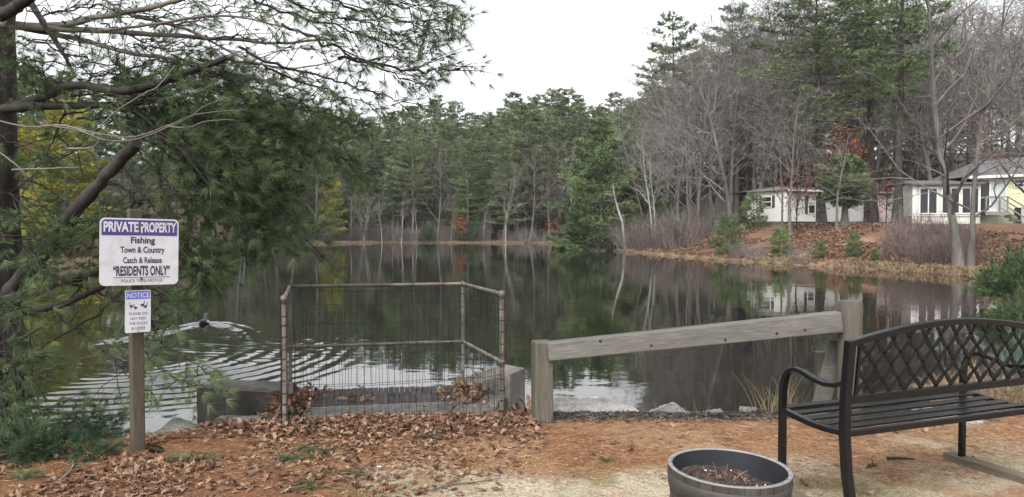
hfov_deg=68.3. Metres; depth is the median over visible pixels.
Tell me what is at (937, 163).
pine tree
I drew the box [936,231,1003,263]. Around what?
bare shrub
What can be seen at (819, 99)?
pine tree
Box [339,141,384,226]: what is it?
pine tree
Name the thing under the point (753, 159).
bare tree
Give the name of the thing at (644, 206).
pine tree
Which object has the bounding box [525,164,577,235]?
bare tree
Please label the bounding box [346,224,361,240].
bare shrub
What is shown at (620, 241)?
bare shrub
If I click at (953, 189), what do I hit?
window
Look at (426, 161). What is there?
pine tree
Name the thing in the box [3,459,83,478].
pine sprig
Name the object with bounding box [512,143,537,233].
pine tree
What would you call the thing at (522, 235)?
bare shrub
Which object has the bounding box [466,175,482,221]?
pine tree
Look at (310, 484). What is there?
pine sprig
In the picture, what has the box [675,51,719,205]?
pine tree
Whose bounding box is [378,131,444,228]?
pine tree
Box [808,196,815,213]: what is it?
window
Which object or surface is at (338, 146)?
pine tree
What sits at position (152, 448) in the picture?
pine cone
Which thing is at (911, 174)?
bare tree
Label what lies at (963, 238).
bare shrub
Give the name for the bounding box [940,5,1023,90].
bare tree
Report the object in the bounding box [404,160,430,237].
pine tree
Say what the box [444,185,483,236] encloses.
pine tree
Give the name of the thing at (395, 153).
pine tree
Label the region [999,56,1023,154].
pine tree
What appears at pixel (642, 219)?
bare shrub
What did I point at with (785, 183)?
bare tree
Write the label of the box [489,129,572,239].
tree
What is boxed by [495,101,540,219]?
pine tree
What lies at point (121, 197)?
pine tree
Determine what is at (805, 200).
oak sapling
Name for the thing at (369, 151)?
pine tree
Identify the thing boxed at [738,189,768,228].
pine sapling
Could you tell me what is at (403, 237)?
bare shrub
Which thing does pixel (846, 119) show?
pine tree
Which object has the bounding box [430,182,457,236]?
bare tree
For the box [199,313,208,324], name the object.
duck
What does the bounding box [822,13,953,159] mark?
bare tree
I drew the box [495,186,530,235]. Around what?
pine tree
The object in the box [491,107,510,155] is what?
pine tree
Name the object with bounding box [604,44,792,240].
bare tree
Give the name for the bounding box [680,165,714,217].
pine tree
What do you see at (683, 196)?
pine tree
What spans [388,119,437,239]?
pine tree
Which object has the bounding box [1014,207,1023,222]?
air conditioner
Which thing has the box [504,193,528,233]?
bare tree
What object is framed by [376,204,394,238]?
pine tree
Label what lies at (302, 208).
pine tree
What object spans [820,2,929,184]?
bare tree
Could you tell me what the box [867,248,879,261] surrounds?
pine sapling
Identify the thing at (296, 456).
pine sprig
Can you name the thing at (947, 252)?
bare shrub
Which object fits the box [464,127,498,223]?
pine tree
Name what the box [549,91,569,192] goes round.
pine tree
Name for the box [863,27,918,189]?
pine tree
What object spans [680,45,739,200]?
pine tree
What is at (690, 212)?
bare shrub
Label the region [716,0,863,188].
bare tree
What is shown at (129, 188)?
bare tree
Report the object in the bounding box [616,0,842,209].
bare tree
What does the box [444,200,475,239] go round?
bare tree
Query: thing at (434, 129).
pine tree
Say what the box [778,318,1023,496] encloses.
garden bench
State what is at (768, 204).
end window
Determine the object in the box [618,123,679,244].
bare tree
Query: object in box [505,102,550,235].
pine tree
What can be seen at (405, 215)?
bare tree
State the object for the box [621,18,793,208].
bare tree
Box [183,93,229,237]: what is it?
pine tree
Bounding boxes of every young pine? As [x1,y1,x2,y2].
[0,399,130,468]
[14,390,146,444]
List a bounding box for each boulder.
[157,417,201,433]
[208,415,263,427]
[527,396,638,411]
[649,402,686,414]
[703,408,722,412]
[739,406,757,411]
[910,407,989,424]
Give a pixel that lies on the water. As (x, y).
(552, 292)
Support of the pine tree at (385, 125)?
on the ground at (628, 478)
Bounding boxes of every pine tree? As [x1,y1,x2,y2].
[17,55,37,208]
[17,56,50,207]
[17,71,54,242]
[17,116,61,253]
[18,93,111,255]
[19,89,75,226]
[37,69,105,244]
[73,76,108,231]
[73,90,120,244]
[90,95,150,216]
[94,95,187,216]
[111,93,154,217]
[138,97,192,214]
[142,84,190,214]
[167,128,210,243]
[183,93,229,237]
[215,106,255,241]
[233,108,284,229]
[269,124,300,219]
[271,113,329,221]
[281,127,313,226]
[300,143,346,235]
[303,169,327,222]
[305,106,325,196]
[307,118,331,190]
[317,177,347,234]
[321,113,351,186]
[323,130,355,231]
[324,174,357,229]
[325,146,376,234]
[327,114,358,215]
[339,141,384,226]
[352,117,388,208]
[354,125,399,233]
[355,182,379,239]
[356,115,385,193]
[357,123,393,218]
[360,196,386,234]
[369,115,392,158]
[374,112,403,223]
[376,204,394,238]
[378,110,421,229]
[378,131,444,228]
[380,111,399,163]
[380,154,410,235]
[384,137,411,230]
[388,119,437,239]
[391,104,427,222]
[404,109,428,229]
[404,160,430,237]
[406,135,450,231]
[417,105,431,134]
[419,202,442,236]
[420,102,450,183]
[424,93,453,149]
[425,112,449,226]
[428,121,469,223]
[430,100,474,189]
[432,202,450,232]
[441,121,472,192]
[441,139,473,215]
[443,100,458,196]
[444,138,490,228]
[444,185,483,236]
[451,169,472,221]
[455,111,483,152]
[455,125,488,177]
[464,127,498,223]
[466,151,500,232]
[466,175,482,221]
[470,114,488,136]
[470,117,503,208]
[474,129,512,236]
[475,111,506,171]
[483,125,527,239]
[488,107,516,206]
[490,89,532,179]
[490,110,527,230]
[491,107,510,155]
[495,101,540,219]
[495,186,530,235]
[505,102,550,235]
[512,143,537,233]
[515,114,554,236]
[519,95,558,193]
[524,116,554,230]
[527,194,550,226]
[531,88,570,218]
[533,96,582,191]
[534,93,556,134]
[535,141,565,232]
[539,119,573,235]
[543,115,648,250]
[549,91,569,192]
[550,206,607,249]
[556,87,588,155]
[556,135,606,208]
[558,102,597,199]
[560,110,596,182]
[565,95,588,153]
[567,105,611,182]
[571,112,627,198]
[574,96,588,137]
[592,102,605,150]
[597,127,681,231]
[602,91,628,152]
[611,112,626,159]
[612,97,638,121]
[614,101,651,204]
[615,100,659,216]
[629,91,669,203]
[634,9,718,230]
[642,70,683,220]
[650,62,687,207]
[662,166,708,218]
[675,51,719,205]
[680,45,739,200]
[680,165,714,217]
[692,0,777,225]
[704,160,741,214]
[705,38,762,213]
[722,25,797,201]
[737,0,898,222]
[770,0,838,184]
[787,0,960,222]
[813,153,872,224]
[823,17,876,161]
[841,5,891,185]
[853,0,962,222]
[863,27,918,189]
[923,76,967,176]
[956,70,984,165]
[973,69,1016,157]
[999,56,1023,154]
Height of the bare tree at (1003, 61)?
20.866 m
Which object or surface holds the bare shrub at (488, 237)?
on the ground at (628, 478)
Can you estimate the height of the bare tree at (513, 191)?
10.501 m
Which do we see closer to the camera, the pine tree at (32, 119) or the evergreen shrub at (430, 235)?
the pine tree at (32, 119)
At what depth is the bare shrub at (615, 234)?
64.66 m
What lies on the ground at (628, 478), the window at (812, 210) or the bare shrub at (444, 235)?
the bare shrub at (444, 235)
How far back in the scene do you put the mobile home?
57.99 m
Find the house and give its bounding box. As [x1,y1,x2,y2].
[892,157,1023,223]
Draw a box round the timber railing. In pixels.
[531,300,862,422]
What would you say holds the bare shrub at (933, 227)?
on the ground at (628, 478)
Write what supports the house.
on the ground at (628, 478)
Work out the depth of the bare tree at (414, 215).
100.08 m
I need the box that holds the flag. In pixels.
[878,203,885,218]
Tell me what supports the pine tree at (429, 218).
on the ground at (628, 478)
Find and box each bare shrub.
[86,239,98,258]
[314,218,331,240]
[318,217,341,240]
[326,225,346,240]
[343,227,358,240]
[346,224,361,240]
[349,216,376,239]
[353,219,377,240]
[363,223,383,240]
[370,223,386,240]
[377,220,393,240]
[385,217,403,240]
[391,228,408,240]
[392,225,419,240]
[396,222,413,240]
[402,226,420,240]
[423,210,446,240]
[428,219,452,240]
[433,228,453,240]
[451,218,471,241]
[466,225,488,241]
[474,219,491,239]
[478,219,494,240]
[496,225,509,240]
[507,229,521,240]
[514,225,526,240]
[516,226,535,241]
[529,227,554,240]
[587,224,630,250]
[594,216,639,248]
[601,206,656,249]
[620,212,656,249]
[621,199,668,227]
[623,209,678,249]
[633,202,675,241]
[638,217,682,248]
[648,198,714,248]
[648,201,699,248]
[660,200,720,240]
[663,201,719,221]
[682,207,735,238]
[691,183,754,228]
[692,199,725,218]
[719,200,745,225]
[720,237,755,257]
[738,237,769,258]
[784,239,821,261]
[860,217,926,257]
[872,206,935,239]
[877,231,933,258]
[889,200,945,233]
[889,212,948,246]
[891,227,950,263]
[895,233,950,255]
[914,232,966,258]
[915,219,964,236]
[921,209,983,239]
[922,219,981,260]
[926,217,994,248]
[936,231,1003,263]
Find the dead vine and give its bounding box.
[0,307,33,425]
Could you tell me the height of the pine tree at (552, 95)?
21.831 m
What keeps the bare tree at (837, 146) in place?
on the ground at (628, 478)
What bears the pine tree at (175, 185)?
on the ground at (628, 478)
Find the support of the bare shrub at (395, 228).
on the ground at (628, 478)
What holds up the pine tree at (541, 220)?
on the ground at (628, 478)
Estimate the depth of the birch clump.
99.38 m
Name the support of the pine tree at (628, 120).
on the ground at (628, 478)
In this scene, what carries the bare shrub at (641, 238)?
on the ground at (628, 478)
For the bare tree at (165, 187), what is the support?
on the ground at (628, 478)
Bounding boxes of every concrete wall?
[197,379,296,426]
[457,365,524,410]
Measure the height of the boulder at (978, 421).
0.194 m
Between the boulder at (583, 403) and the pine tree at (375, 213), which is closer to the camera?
the boulder at (583, 403)
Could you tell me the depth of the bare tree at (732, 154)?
65.67 m
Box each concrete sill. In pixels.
[264,392,307,420]
[449,390,504,414]
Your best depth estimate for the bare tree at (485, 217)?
99.70 m
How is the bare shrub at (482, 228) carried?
on the ground at (628, 478)
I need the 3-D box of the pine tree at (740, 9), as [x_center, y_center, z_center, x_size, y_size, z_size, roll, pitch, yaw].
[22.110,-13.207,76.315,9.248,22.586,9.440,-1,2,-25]
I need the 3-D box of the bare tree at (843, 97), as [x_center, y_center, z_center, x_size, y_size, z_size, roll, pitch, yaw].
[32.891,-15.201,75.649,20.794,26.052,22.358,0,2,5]
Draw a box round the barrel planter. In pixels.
[667,448,792,496]
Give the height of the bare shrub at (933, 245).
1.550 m
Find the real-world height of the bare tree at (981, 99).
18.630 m
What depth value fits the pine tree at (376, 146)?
107.26 m
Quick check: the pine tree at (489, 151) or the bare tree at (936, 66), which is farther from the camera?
the pine tree at (489, 151)
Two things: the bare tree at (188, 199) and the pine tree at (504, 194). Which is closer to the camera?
the bare tree at (188, 199)
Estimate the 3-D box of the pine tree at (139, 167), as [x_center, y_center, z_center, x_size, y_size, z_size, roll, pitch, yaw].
[-29.692,-6.346,61.633,7.704,12.688,6.488,1,2,24]
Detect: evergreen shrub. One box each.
[304,217,320,240]
[417,220,436,240]
[452,223,470,239]
[465,215,485,240]
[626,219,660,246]
[683,207,722,231]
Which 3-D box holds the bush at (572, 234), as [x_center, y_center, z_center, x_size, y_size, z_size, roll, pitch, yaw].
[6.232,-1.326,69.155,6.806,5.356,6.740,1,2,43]
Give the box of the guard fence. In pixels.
[280,281,505,427]
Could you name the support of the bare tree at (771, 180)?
on the ground at (628, 478)
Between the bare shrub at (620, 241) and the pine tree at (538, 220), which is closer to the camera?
the bare shrub at (620, 241)
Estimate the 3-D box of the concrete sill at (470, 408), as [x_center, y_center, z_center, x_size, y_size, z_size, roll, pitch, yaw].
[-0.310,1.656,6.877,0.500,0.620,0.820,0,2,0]
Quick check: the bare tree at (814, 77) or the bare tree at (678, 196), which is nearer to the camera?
the bare tree at (678, 196)
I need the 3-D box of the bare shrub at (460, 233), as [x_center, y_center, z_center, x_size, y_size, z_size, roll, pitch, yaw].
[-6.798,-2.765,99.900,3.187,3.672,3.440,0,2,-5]
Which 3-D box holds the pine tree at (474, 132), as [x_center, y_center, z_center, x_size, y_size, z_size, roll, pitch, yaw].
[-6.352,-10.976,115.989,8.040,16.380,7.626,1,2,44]
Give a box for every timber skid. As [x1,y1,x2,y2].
[792,489,809,496]
[943,451,1023,484]
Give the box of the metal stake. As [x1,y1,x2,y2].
[288,382,293,397]
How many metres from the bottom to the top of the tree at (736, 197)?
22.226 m
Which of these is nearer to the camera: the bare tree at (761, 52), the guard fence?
the guard fence
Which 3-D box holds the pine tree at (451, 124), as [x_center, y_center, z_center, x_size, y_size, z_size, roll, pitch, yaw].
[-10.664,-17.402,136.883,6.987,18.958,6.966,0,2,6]
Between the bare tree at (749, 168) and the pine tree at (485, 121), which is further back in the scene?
the pine tree at (485, 121)
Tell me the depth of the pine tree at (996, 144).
85.22 m
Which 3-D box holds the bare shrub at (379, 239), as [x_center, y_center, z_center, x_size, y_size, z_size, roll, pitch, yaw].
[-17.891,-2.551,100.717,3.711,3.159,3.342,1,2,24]
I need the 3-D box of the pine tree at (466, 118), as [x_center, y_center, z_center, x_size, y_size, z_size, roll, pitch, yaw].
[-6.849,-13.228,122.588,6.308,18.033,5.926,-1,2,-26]
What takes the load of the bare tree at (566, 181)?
on the ground at (628, 478)
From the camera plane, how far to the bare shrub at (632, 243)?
60.82 m
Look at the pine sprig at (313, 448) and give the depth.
5.19 m
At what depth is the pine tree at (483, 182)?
101.99 m
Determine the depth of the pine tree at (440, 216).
104.47 m
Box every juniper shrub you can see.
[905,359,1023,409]
[961,234,1023,301]
[977,284,1023,331]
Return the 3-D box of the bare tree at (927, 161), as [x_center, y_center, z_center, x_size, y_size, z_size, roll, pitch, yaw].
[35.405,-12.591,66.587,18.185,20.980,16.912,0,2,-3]
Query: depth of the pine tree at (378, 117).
125.24 m
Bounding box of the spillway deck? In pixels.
[309,385,456,416]
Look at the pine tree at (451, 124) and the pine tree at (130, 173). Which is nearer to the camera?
the pine tree at (130, 173)
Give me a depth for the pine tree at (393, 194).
103.18 m
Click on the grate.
(353, 408)
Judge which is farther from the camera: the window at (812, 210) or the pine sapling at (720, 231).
the window at (812, 210)
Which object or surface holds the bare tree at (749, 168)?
on the ground at (628, 478)
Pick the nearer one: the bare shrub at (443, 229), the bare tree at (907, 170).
the bare tree at (907, 170)
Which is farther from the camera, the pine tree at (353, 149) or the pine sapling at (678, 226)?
the pine tree at (353, 149)
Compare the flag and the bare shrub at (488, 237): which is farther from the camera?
the bare shrub at (488, 237)
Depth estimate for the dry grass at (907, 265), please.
35.78 m
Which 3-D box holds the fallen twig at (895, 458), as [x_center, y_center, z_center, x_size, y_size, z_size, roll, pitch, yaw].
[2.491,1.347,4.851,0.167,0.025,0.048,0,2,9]
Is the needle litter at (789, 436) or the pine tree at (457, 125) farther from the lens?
the pine tree at (457, 125)
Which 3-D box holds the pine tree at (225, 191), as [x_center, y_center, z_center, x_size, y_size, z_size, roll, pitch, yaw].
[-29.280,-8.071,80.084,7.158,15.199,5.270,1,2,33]
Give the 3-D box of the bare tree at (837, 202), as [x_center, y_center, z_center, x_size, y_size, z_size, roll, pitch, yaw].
[19.689,-4.713,46.760,6.108,7.332,6.837,0,2,-9]
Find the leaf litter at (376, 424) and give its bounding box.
[0,368,974,496]
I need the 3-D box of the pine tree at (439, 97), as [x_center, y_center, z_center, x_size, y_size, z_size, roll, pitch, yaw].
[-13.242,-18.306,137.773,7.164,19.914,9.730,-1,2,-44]
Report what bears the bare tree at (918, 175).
on the ground at (628, 478)
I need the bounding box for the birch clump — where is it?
[341,178,390,239]
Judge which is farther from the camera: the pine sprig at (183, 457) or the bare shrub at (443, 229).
the bare shrub at (443, 229)
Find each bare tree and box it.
[111,163,153,216]
[141,156,192,211]
[167,174,202,241]
[269,104,359,220]
[302,172,340,216]
[322,183,347,227]
[373,167,394,227]
[384,191,410,231]
[389,185,422,234]
[395,189,410,242]
[401,197,418,239]
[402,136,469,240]
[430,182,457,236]
[431,165,474,222]
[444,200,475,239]
[475,200,492,240]
[486,159,525,233]
[488,162,543,240]
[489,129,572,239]
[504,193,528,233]
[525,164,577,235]
[543,152,595,239]
[544,180,570,236]
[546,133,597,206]
[553,181,576,224]
[582,95,660,221]
[590,49,747,198]
[603,50,759,220]
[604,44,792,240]
[607,70,739,218]
[610,39,760,215]
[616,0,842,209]
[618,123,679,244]
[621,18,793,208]
[621,85,749,203]
[630,8,777,250]
[630,78,721,210]
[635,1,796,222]
[639,78,755,207]
[648,0,843,186]
[666,0,864,188]
[675,0,823,190]
[675,17,821,218]
[678,0,828,224]
[678,0,939,186]
[684,0,834,186]
[694,0,855,184]
[694,95,791,220]
[697,0,905,186]
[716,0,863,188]
[716,0,897,185]
[718,9,892,186]
[734,0,861,183]
[736,69,849,235]
[745,109,820,233]
[747,1,963,166]
[766,13,865,153]
[769,1,1022,189]
[770,109,897,230]
[771,4,983,188]
[780,6,933,157]
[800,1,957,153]
[802,0,1023,267]
[815,0,992,185]
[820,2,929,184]
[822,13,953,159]
[833,1,1022,180]
[837,0,1022,179]
[845,1,1004,184]
[859,2,1023,178]
[882,0,1022,170]
[888,1,1023,196]
[889,0,1013,171]
[903,2,1017,146]
[904,1,1023,159]
[904,30,1021,163]
[924,0,1023,164]
[925,20,1023,163]
[939,13,1023,157]
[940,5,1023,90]
[941,22,1023,158]
[953,1,1023,157]
[957,0,1023,201]
[958,0,1023,155]
[960,0,1023,86]
[978,37,1023,123]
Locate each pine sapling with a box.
[661,216,686,246]
[705,210,745,255]
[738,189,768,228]
[767,225,794,257]
[810,238,827,257]
[841,231,864,256]
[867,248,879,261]
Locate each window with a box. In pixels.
[762,196,771,207]
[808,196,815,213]
[919,187,937,213]
[941,187,960,213]
[961,187,980,213]
[1013,179,1023,187]
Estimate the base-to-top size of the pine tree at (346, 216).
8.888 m
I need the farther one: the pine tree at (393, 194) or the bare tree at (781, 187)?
the pine tree at (393, 194)
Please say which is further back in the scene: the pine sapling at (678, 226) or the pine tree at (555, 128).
the pine tree at (555, 128)
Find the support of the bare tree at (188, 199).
on the ground at (628, 478)
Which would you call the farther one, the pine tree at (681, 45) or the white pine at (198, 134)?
the pine tree at (681, 45)
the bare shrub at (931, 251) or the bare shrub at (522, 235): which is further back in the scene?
the bare shrub at (522, 235)
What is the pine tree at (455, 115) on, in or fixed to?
on the ground at (628, 478)
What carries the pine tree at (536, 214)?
on the ground at (628, 478)
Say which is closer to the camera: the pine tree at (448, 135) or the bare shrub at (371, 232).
the bare shrub at (371, 232)
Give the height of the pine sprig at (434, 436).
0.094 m
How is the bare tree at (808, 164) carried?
on the ground at (628, 478)
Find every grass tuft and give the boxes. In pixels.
[732,372,804,411]
[767,384,813,410]
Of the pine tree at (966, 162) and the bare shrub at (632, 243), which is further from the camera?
the pine tree at (966, 162)
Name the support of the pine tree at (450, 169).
on the ground at (628, 478)
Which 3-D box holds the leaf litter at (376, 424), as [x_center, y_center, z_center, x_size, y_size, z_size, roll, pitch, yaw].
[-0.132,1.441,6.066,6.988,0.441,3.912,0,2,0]
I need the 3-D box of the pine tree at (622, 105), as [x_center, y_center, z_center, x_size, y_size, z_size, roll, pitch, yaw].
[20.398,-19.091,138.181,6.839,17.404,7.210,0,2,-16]
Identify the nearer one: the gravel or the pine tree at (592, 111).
the gravel
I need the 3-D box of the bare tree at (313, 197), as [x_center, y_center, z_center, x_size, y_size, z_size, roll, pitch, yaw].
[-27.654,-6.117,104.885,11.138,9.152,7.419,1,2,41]
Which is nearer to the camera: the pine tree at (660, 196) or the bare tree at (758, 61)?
the bare tree at (758, 61)
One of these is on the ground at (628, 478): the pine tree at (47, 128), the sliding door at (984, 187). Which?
the pine tree at (47, 128)
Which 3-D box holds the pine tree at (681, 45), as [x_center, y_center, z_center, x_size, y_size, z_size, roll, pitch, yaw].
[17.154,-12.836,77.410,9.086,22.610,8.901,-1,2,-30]
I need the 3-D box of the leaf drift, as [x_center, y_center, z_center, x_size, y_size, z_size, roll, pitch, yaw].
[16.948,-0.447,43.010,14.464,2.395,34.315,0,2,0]
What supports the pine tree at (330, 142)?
on the ground at (628, 478)
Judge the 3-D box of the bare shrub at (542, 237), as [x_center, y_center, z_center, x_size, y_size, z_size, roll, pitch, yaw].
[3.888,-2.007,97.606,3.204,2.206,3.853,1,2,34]
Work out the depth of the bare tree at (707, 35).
69.45 m
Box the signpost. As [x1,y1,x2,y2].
[99,209,178,452]
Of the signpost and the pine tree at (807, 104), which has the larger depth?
the pine tree at (807, 104)
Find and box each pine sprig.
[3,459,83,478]
[166,445,224,461]
[271,442,321,463]
[291,441,340,454]
[297,474,325,489]
[324,464,374,478]
[414,428,443,439]
[590,450,614,461]
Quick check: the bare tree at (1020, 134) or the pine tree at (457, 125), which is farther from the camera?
the pine tree at (457, 125)
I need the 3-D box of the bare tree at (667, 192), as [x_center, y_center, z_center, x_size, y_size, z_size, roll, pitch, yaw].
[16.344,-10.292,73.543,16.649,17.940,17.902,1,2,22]
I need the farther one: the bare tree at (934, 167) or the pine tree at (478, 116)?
the pine tree at (478, 116)
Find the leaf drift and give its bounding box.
[635,221,1023,274]
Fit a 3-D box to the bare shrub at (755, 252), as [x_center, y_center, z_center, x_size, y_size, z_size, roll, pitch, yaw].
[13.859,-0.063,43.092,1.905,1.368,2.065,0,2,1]
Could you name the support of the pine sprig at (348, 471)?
on the ground at (628, 478)
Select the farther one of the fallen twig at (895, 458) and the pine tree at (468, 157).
the pine tree at (468, 157)
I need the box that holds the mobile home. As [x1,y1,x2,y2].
[729,186,891,225]
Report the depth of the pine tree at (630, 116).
87.50 m
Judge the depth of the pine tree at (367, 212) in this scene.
100.28 m
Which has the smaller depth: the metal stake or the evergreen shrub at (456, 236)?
the metal stake
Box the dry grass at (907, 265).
[38,240,999,279]
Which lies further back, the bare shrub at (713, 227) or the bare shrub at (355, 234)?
the bare shrub at (355, 234)
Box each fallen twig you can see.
[59,459,73,480]
[171,437,224,438]
[246,442,315,477]
[278,484,341,491]
[431,477,501,490]
[886,456,914,459]
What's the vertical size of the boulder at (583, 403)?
0.281 m
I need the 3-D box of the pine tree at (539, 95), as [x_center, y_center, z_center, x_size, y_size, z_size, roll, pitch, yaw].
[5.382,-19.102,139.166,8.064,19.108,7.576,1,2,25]
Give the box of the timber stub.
[813,351,830,412]
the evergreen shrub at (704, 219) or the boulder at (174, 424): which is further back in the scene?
the evergreen shrub at (704, 219)
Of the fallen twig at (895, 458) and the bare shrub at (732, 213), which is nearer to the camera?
the fallen twig at (895, 458)
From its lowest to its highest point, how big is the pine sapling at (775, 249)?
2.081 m
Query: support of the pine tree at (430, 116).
on the ground at (628, 478)
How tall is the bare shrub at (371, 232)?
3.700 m
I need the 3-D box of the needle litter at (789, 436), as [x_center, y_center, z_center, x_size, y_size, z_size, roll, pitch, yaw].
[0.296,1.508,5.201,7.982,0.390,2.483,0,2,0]
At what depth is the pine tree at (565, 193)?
101.37 m
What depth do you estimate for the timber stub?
6.17 m
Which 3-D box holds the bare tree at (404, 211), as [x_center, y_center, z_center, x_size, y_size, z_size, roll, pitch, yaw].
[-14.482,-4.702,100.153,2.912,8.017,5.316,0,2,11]
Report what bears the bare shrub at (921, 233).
on the ground at (628, 478)
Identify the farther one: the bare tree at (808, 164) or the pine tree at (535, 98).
the pine tree at (535, 98)
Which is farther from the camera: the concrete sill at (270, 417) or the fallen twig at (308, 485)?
the concrete sill at (270, 417)
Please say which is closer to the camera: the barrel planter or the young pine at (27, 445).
the barrel planter
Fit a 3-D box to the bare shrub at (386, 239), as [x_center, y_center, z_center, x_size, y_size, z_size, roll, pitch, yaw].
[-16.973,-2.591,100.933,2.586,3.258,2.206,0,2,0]
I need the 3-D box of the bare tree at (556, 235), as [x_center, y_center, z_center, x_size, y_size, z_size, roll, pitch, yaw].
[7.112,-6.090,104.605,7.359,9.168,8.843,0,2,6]
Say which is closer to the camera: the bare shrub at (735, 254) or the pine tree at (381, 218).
the bare shrub at (735, 254)
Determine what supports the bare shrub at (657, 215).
on the ground at (628, 478)
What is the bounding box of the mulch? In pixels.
[543,408,1000,426]
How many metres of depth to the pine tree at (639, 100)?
121.84 m
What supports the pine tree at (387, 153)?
on the ground at (628, 478)
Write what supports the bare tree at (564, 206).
on the ground at (628, 478)
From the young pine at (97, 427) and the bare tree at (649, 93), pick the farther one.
the bare tree at (649, 93)
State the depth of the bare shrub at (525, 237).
97.61 m
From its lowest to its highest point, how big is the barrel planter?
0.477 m
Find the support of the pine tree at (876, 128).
on the ground at (628, 478)
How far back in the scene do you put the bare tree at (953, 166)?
77.77 m
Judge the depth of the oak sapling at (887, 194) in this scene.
53.81 m
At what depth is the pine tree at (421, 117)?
122.61 m
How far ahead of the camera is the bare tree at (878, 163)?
66.22 m
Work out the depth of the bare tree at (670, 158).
81.00 m
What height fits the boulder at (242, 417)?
0.200 m
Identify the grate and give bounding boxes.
[301,401,462,418]
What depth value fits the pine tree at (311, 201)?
100.24 m
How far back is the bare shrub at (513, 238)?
98.73 m
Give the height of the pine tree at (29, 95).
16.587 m
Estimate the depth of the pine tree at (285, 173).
96.97 m
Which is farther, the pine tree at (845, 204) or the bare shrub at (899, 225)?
the pine tree at (845, 204)
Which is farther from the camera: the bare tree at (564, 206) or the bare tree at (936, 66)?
the bare tree at (564, 206)
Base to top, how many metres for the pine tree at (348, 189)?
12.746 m
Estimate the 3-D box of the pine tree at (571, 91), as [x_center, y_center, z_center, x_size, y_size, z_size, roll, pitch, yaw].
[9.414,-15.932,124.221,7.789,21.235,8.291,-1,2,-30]
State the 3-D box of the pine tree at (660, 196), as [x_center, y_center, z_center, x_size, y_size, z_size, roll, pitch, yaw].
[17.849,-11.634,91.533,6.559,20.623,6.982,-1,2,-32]
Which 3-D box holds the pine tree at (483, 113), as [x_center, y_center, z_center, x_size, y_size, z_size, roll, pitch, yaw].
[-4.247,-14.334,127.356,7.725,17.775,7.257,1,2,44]
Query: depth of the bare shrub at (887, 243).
37.34 m
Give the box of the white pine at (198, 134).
[0,0,505,442]
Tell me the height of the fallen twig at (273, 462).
0.019 m
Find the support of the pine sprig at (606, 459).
on the ground at (628, 478)
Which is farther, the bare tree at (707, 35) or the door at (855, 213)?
the bare tree at (707, 35)
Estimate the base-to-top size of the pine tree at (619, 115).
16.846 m
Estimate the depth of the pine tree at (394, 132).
113.59 m
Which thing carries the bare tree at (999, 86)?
on the ground at (628, 478)
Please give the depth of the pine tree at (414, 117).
115.21 m
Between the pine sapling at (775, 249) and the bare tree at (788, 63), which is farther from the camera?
the bare tree at (788, 63)
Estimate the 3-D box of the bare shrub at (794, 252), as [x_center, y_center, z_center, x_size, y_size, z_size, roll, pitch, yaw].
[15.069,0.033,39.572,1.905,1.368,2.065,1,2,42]
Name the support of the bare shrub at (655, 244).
on the ground at (628, 478)
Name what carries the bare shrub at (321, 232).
on the ground at (628, 478)
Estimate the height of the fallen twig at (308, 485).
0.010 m
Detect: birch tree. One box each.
[344,193,356,231]
[368,190,387,242]
[599,183,628,248]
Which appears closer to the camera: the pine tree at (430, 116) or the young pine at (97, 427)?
the young pine at (97, 427)
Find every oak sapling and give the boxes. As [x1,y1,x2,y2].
[451,195,467,234]
[543,210,563,235]
[764,156,829,228]
[816,111,875,192]
[868,171,906,222]
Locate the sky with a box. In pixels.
[15,0,1023,167]
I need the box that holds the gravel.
[342,430,1023,496]
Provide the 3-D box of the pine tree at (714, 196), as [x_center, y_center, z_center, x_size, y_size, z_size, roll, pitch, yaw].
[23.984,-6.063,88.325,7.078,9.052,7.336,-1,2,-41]
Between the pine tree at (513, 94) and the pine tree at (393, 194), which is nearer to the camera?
the pine tree at (393, 194)
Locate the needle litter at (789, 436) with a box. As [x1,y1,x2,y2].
[0,410,1023,496]
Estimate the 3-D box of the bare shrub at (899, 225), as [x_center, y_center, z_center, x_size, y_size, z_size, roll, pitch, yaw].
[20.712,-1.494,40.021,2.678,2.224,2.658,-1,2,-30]
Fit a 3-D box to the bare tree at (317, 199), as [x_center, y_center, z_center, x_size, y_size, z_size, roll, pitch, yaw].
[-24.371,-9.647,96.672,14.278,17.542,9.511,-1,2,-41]
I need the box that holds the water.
[22,243,1023,438]
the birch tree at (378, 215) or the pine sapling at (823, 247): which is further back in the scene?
the birch tree at (378, 215)
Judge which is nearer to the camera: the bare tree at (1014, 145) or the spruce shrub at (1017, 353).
the spruce shrub at (1017, 353)
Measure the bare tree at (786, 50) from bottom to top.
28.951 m
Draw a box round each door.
[851,196,860,220]
[977,178,1006,210]
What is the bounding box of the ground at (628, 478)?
[0,148,1023,496]
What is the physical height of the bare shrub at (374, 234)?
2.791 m
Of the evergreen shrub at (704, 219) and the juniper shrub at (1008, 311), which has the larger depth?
the evergreen shrub at (704, 219)
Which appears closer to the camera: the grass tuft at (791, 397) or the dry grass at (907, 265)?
the grass tuft at (791, 397)
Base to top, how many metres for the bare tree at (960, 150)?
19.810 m
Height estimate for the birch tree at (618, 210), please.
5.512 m
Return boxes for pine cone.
[148,444,164,453]
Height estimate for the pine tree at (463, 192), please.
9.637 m
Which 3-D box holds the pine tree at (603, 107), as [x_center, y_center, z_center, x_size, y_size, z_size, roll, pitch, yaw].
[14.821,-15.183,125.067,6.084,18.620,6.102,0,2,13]

